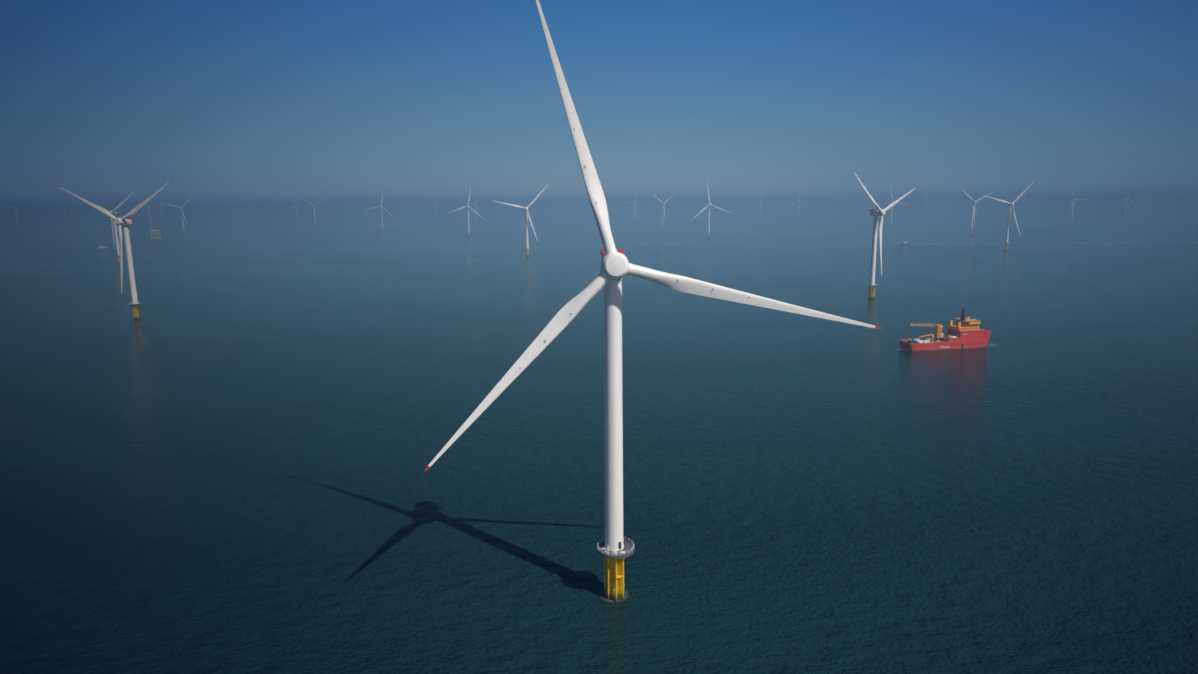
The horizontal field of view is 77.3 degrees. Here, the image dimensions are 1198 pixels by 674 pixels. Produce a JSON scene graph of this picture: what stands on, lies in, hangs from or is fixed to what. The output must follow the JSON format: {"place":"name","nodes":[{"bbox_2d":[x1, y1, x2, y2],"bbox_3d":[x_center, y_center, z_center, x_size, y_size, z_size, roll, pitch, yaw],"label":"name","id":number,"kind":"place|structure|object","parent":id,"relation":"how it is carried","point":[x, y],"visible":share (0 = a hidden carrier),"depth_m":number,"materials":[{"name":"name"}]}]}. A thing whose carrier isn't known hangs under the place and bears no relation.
{"place":"outdoors","nodes":[
{"label":"outdoors","id":0,"kind":"place"},
{"bbox_2d":[0,195,1197,673],"bbox_3d":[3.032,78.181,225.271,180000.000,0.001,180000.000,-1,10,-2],"label":"sea water","id":1,"kind":"structure","parent":0,"point":[222,451],"depth_m":369.13,"materials":[{"name":"teal liquid"}]},
{"bbox_2d":[5,199,21,224],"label":"turbine","id":2,"kind":"object","parent":1,"relation":"in","point":[15,212],"visible":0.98,"depth_m":4318.79,"materials":[{"name":"metal"}]},
{"bbox_2d":[60,181,169,318],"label":"turbine","id":3,"kind":"object","parent":1,"relation":"in","point":[125,221],"visible":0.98,"depth_m":760.49,"materials":[{"name":"metal"}]},
{"bbox_2d":[95,191,134,262],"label":"turbine","id":4,"kind":"object","parent":1,"relation":"in","point":[113,212],"visible":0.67,"depth_m":1490.12,"materials":[{"name":"metal"}]},
{"bbox_2d":[142,201,155,225],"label":"turbine","id":5,"kind":"object","parent":1,"relation":"in","point":[149,207],"visible":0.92,"depth_m":3927.40,"materials":[{"name":"metal"}]},
{"bbox_2d":[150,228,161,239],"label":"substation","id":6,"kind":"object","parent":1,"relation":"in","point":[154,232],"visible":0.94,"depth_m":2442.13,"materials":[{"name":"metal"}]},
{"bbox_2d":[151,196,169,221],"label":"turbine","id":7,"kind":"object","parent":1,"relation":"in","point":[161,210],"visible":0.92,"depth_m":4735.92,"materials":[{"name":"metal"}]},
{"bbox_2d":[163,200,188,231],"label":"turbine","id":8,"kind":"object","parent":1,"relation":"in","point":[182,213],"visible":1,"depth_m":3084.66,"materials":[{"name":"metal"}]},
{"bbox_2d":[301,198,323,222],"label":"turbine","id":9,"kind":"object","parent":1,"relation":"in","point":[315,220],"visible":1,"depth_m":4135.19,"materials":[{"name":"metal"}]},
{"bbox_2d":[365,189,390,229],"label":"turbine","id":10,"kind":"object","parent":1,"relation":"in","point":[381,211],"visible":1,"depth_m":3129.25,"materials":[{"name":"metal"}]},
{"bbox_2d":[449,186,483,235],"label":"turbine","id":11,"kind":"object","parent":1,"relation":"in","point":[468,207],"visible":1,"depth_m":2546.75,"materials":[{"name":"metal"}]},
{"bbox_2d":[464,197,478,219],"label":"turbine","id":12,"kind":"object","parent":1,"relation":"in","point":[475,203],"visible":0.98,"depth_m":4592.42,"materials":[{"name":"metal"}]},
{"bbox_2d":[495,182,549,255],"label":"turbine","id":13,"kind":"object","parent":1,"relation":"in","point":[527,216],"visible":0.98,"depth_m":1587.26,"materials":[{"name":"metal"}]},
{"bbox_2d":[628,192,639,219],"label":"turbine","id":14,"kind":"object","parent":1,"relation":"in","point":[634,206],"visible":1,"depth_m":4305.48,"materials":[{"name":"metal"}]},
{"bbox_2d":[424,0,881,601],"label":"turbine","id":15,"kind":"object","parent":1,"relation":"in","point":[614,548],"visible":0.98,"depth_m":203.32,"materials":[{"name":"metal"}]},
{"bbox_2d":[654,195,671,228],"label":"turbine","id":16,"kind":"object","parent":1,"relation":"in","point":[662,204],"visible":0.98,"depth_m":2913.97,"materials":[{"name":"metal"}]},
{"bbox_2d":[693,184,729,237],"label":"turbine","id":17,"kind":"object","parent":1,"relation":"in","point":[708,206],"visible":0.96,"depth_m":2273.95,"materials":[{"name":"metal"}]},
{"bbox_2d":[792,188,809,217],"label":"turbine","id":18,"kind":"object","parent":1,"relation":"in","point":[798,205],"visible":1,"depth_m":4328.35,"materials":[{"name":"metal"}]},
{"bbox_2d":[854,172,913,297],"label":"turbine","id":19,"kind":"object","parent":1,"relation":"in","point":[877,212],"visible":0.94,"depth_m":870.87,"materials":[{"name":"metal"}]},
{"bbox_2d":[889,188,908,224],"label":"turbine","id":20,"kind":"object","parent":1,"relation":"in","point":[892,201],"visible":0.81,"depth_m":3127.67,"materials":[{"name":"metal"}]},
{"bbox_2d":[899,309,992,350],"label":"ship","id":21,"kind":"object","parent":1,"relation":"on","point":[963,331],"visible":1,"depth_m":588.94,"materials":[{"name":"red metal"}]},
{"bbox_2d":[960,188,990,234],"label":"turbine","id":22,"kind":"object","parent":1,"relation":"in","point":[973,209],"visible":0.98,"depth_m":2301.09,"materials":[{"name":"metal"}]},
{"bbox_2d":[968,188,988,215],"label":"turbine","id":23,"kind":"object","parent":1,"relation":"in","point":[978,203],"visible":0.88,"depth_m":4529.48,"materials":[{"name":"metal"}]},
{"bbox_2d":[983,183,1032,249],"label":"turbine","id":24,"kind":"object","parent":1,"relation":"in","point":[1009,204],"visible":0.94,"depth_m":1637.02,"materials":[{"name":"metal"}]},
{"bbox_2d":[1070,187,1082,220],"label":"turbine","id":25,"kind":"object","parent":1,"relation":"in","point":[1073,199],"visible":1,"depth_m":3409.02,"materials":[{"name":"metal"}]},
{"bbox_2d":[1121,188,1133,217],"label":"turbine","id":26,"kind":"object","parent":1,"relation":"in","point":[1127,198],"visible":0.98,"depth_m":3912.50,"materials":[{"name":"metal"}]},
{"bbox_2d":[0,0,1197,205],"label":"sky","id":27,"kind":"structure","parent":0,"point":[102,102],"materials":[{"name":"blue"}]},
{"bbox_2d":[993,242,1154,243],"bbox_3d":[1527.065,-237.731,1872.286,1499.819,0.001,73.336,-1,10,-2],"label":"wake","id":28,"kind":"object","parent":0,"point":[1103,242],"visible":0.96,"depth_m":1877.48,"materials":[{"name":"grey liquid"}]}
]}

